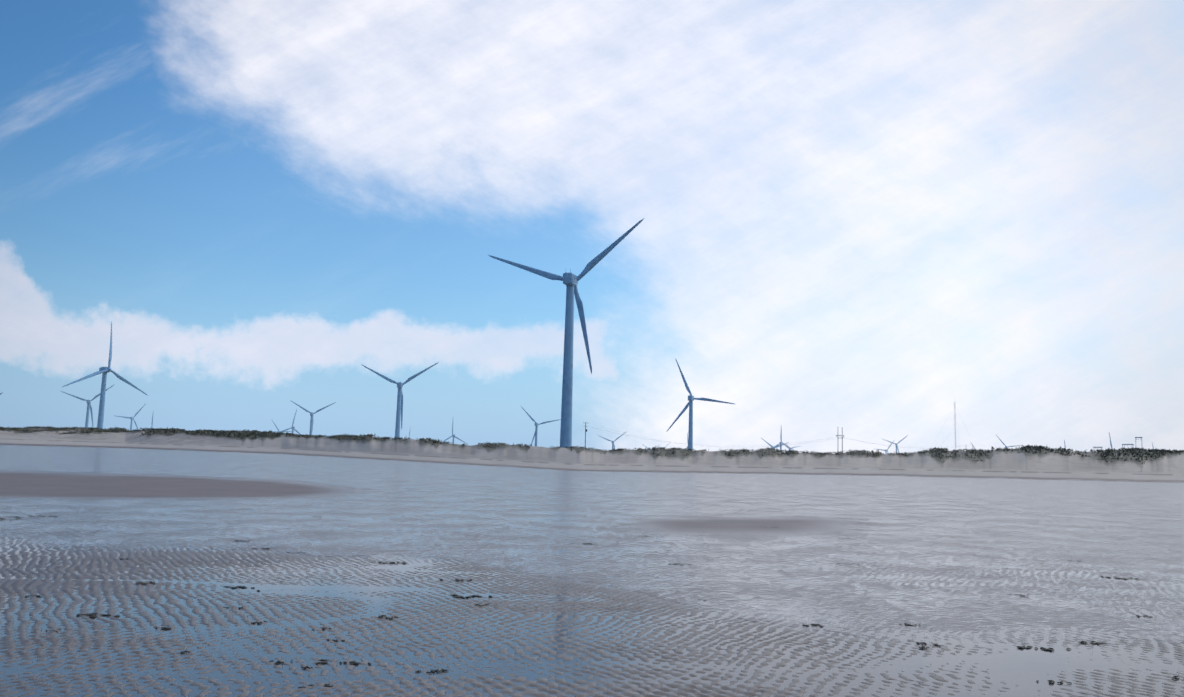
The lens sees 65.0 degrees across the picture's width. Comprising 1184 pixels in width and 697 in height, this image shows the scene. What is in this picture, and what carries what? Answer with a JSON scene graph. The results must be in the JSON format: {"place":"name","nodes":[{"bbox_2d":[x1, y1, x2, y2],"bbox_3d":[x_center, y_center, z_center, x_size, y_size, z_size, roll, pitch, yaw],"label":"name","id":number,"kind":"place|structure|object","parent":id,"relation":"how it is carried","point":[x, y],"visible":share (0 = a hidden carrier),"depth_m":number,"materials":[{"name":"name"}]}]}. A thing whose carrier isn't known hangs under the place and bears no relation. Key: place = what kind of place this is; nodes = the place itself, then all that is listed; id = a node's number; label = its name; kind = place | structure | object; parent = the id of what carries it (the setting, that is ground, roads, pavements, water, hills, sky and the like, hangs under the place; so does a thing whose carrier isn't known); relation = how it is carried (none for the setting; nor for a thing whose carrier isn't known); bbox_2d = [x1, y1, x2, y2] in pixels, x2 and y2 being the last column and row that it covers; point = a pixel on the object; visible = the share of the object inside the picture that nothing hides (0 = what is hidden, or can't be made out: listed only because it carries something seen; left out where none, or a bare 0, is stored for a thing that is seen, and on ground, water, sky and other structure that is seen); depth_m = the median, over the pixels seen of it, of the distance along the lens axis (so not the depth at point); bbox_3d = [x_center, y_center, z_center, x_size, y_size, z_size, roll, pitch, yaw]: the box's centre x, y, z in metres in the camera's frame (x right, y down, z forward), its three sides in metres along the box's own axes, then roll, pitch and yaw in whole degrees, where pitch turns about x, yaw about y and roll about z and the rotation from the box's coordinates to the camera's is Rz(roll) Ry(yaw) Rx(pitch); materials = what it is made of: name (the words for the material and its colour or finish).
{"place":"outdoors","nodes":[
{"label":"outdoors","id":0,"kind":"place"},
{"bbox_2d":[0,445,1183,696],"bbox_3d":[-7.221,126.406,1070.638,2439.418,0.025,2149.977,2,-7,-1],"label":"tidal flat ground","id":1,"kind":"structure","parent":0,"point":[784,545],"depth_m":12.55,"materials":[{"name":"grey sand"}]},
{"bbox_2d":[76,613,119,617],"bbox_3d":[-3.758,2.026,7.071,0.314,0.011,0.185,4,-7,-21],"label":"seaweed clump","id":2,"kind":"object","parent":1,"relation":"on","point":[91,615],"visible":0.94,"depth_m":7.06,"materials":[{"name":"black plant"}]},
{"bbox_2d":[298,684,332,687],"bbox_3d":[-1.524,1.857,5.121,0.189,0.009,0.075,4,-7,-17],"label":"seaweed clump","id":3,"kind":"object","parent":1,"relation":"on","point":[326,685],"visible":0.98,"depth_m":5.12,"materials":[{"name":"black plant"}]},
{"bbox_2d":[316,659,370,664],"bbox_3d":[-1.523,1.925,5.705,0.345,0.009,0.124,1,-7,4],"label":"seaweed clump","id":4,"kind":"object","parent":1,"relation":"on","point":[353,662],"visible":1,"depth_m":5.69,"materials":[{"name":"black plant"}]},
{"bbox_2d":[377,615,398,618],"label":"seaweed clump","id":5,"kind":"object","parent":1,"relation":"on","point":[381,616],"visible":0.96,"depth_m":7.30,"materials":[{"name":"black plant"}]},
{"bbox_2d":[0,532,1183,696],"bbox_3d":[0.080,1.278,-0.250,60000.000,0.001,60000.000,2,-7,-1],"label":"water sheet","id":6,"kind":"object","parent":1,"relation":"on","point":[1024,670],"depth_m":6.37,"materials":[{"name":"grey liquid"}]},
{"bbox_2d":[126,581,155,584],"bbox_3d":[-4.243,2.208,8.739,0.146,0.011,0.280,-3,-8,37],"label":"seaweed clump","id":7,"kind":"object","parent":6,"relation":"on","point":[143,583],"visible":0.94,"depth_m":8.76,"materials":[{"name":"black plant"}]},
{"bbox_2d":[224,586,259,590],"bbox_3d":[-3.217,2.226,8.646,0.464,0.008,0.151,-1,-7,23],"label":"seaweed clump","id":8,"kind":"object","parent":6,"relation":"on","point":[240,587],"visible":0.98,"depth_m":8.67,"materials":[{"name":"black plant"}]},
{"bbox_2d":[415,669,448,672],"bbox_3d":[-0.952,1.921,5.536,0.198,0.009,0.080,4,-7,-18],"label":"seaweed clump","id":9,"kind":"object","parent":6,"relation":"on","point":[433,671],"visible":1,"depth_m":5.54,"materials":[{"name":"black plant"}]},
{"bbox_2d":[452,594,491,598],"bbox_3d":[-1.111,2.258,8.464,0.406,0.011,0.210,2,-7,-1],"label":"seaweed clump","id":10,"kind":"object","parent":6,"relation":"on","point":[456,596],"visible":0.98,"depth_m":8.47,"materials":[{"name":"black plant"}]},
{"bbox_2d":[1017,646,1037,648],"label":"seaweed clump","id":11,"kind":"object","parent":6,"relation":"on","point":[1022,647],"visible":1,"depth_m":6.74,"materials":[{"name":"black plant"}]},
{"bbox_2d":[1036,680,1070,683],"bbox_3d":[2.825,2.037,5.688,0.212,0.009,0.082,2,-7,-1],"label":"seaweed clump","id":12,"kind":"object","parent":6,"relation":"on","point":[1051,681],"visible":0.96,"depth_m":5.67,"materials":[{"name":"black plant"}]},
{"bbox_2d":[1078,641,1105,643],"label":"seaweed clump","id":13,"kind":"object","parent":6,"relation":"on","point":[1092,642],"visible":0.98,"depth_m":6.99,"materials":[{"name":"black plant"}]},
{"bbox_2d":[916,642,940,645],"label":"seaweed clump","id":14,"kind":"object","parent":1,"relation":"on","point":[922,643],"visible":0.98,"depth_m":6.80,"materials":[{"name":"black plant"}]},
{"bbox_2d":[0,428,1183,482],"bbox_3d":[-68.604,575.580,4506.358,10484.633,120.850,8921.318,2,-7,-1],"label":"sandy beach","id":15,"kind":"structure","parent":0,"point":[1053,465],"depth_m":146.94,"materials":[{"name":"beige sand"}]},
{"bbox_2d":[61,385,113,426],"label":"wind turbine","id":16,"kind":"object","parent":15,"relation":"on","point":[88,402],"visible":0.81,"depth_m":1140.89,"materials":[{"name":"paint"}]},
{"bbox_2d":[63,321,146,428],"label":"wind turbine","id":17,"kind":"object","parent":15,"relation":"on","point":[104,371],"visible":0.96,"depth_m":660.48,"materials":[{"name":"paint"}]},
{"bbox_2d":[113,406,143,429],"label":"wind turbine","id":18,"kind":"object","parent":15,"relation":"on","point":[132,418],"visible":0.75,"depth_m":1669.51,"materials":[{"name":"paint"}]},
{"bbox_2d":[278,410,300,434],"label":"wind turbine","id":19,"kind":"object","parent":15,"relation":"on","point":[292,428],"visible":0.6,"depth_m":1636.09,"materials":[{"name":"paint"}]},
{"bbox_2d":[290,400,335,435],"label":"wind turbine","id":20,"kind":"object","parent":15,"relation":"on","point":[311,422],"visible":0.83,"depth_m":1243.94,"materials":[{"name":"paint"}]},
{"bbox_2d":[361,362,438,437],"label":"wind turbine","id":21,"kind":"object","parent":15,"relation":"on","point":[399,412],"visible":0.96,"depth_m":723.68,"materials":[{"name":"paint"}]},
{"bbox_2d":[443,423,466,443],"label":"wind turbine","id":22,"kind":"object","parent":15,"relation":"on","point":[453,436],"visible":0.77,"depth_m":1700.14,"materials":[{"name":"paint"}]},
{"bbox_2d":[522,408,560,446],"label":"wind turbine","id":23,"kind":"object","parent":15,"relation":"on","point":[536,429],"visible":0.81,"depth_m":1269.35,"materials":[{"name":"paint"}]},
{"bbox_2d":[489,219,642,447],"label":"wind turbine","id":24,"kind":"object","parent":15,"relation":"on","point":[570,280],"visible":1,"depth_m":335.93,"materials":[{"name":"paint"}]},
{"bbox_2d":[0,426,1183,463],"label":"dune scrub","id":25,"kind":"object","parent":15,"relation":"on","point":[273,434],"visible":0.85,"depth_m":177.70,"materials":[{"name":"green plant"}]},
{"bbox_2d":[600,432,625,449],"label":"wind turbine","id":26,"kind":"object","parent":15,"relation":"on","point":[613,446],"visible":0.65,"depth_m":1856.45,"materials":[{"name":"paint"}]},
{"bbox_2d":[666,358,733,450],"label":"wind turbine","id":27,"kind":"object","parent":15,"relation":"on","point":[691,398],"visible":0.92,"depth_m":732.53,"materials":[{"name":"paint"}]},
{"bbox_2d":[761,438,788,448],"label":"wind turbine","id":28,"kind":"object","parent":15,"relation":"on","point":[772,447],"visible":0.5,"depth_m":1771.14,"materials":[{"name":"paint"}]},
{"bbox_2d":[774,429,791,449],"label":"wind turbine","id":29,"kind":"object","parent":15,"relation":"on","point":[780,443],"visible":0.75,"depth_m":1772.48,"materials":[{"name":"paint"}]},
{"bbox_2d":[836,430,843,451],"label":"utility pole","id":30,"kind":"object","parent":15,"relation":"on","point":[842,435],"visible":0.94,"depth_m":403.80,"materials":[{"name":"concrete"}]},
{"bbox_2d":[883,436,906,452],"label":"wind turbine","id":31,"kind":"object","parent":15,"relation":"on","point":[896,444],"visible":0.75,"depth_m":2106.05,"materials":[{"name":"paint"}]},
{"bbox_2d":[940,402,957,447],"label":"lattice mast","id":32,"kind":"object","parent":15,"relation":"on","point":[955,421],"visible":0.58,"depth_m":837.29,"materials":[{"name":"metal"}]},
{"bbox_2d":[0,0,1183,454],"label":"sky","id":33,"kind":"structure","parent":0,"point":[866,220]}
]}

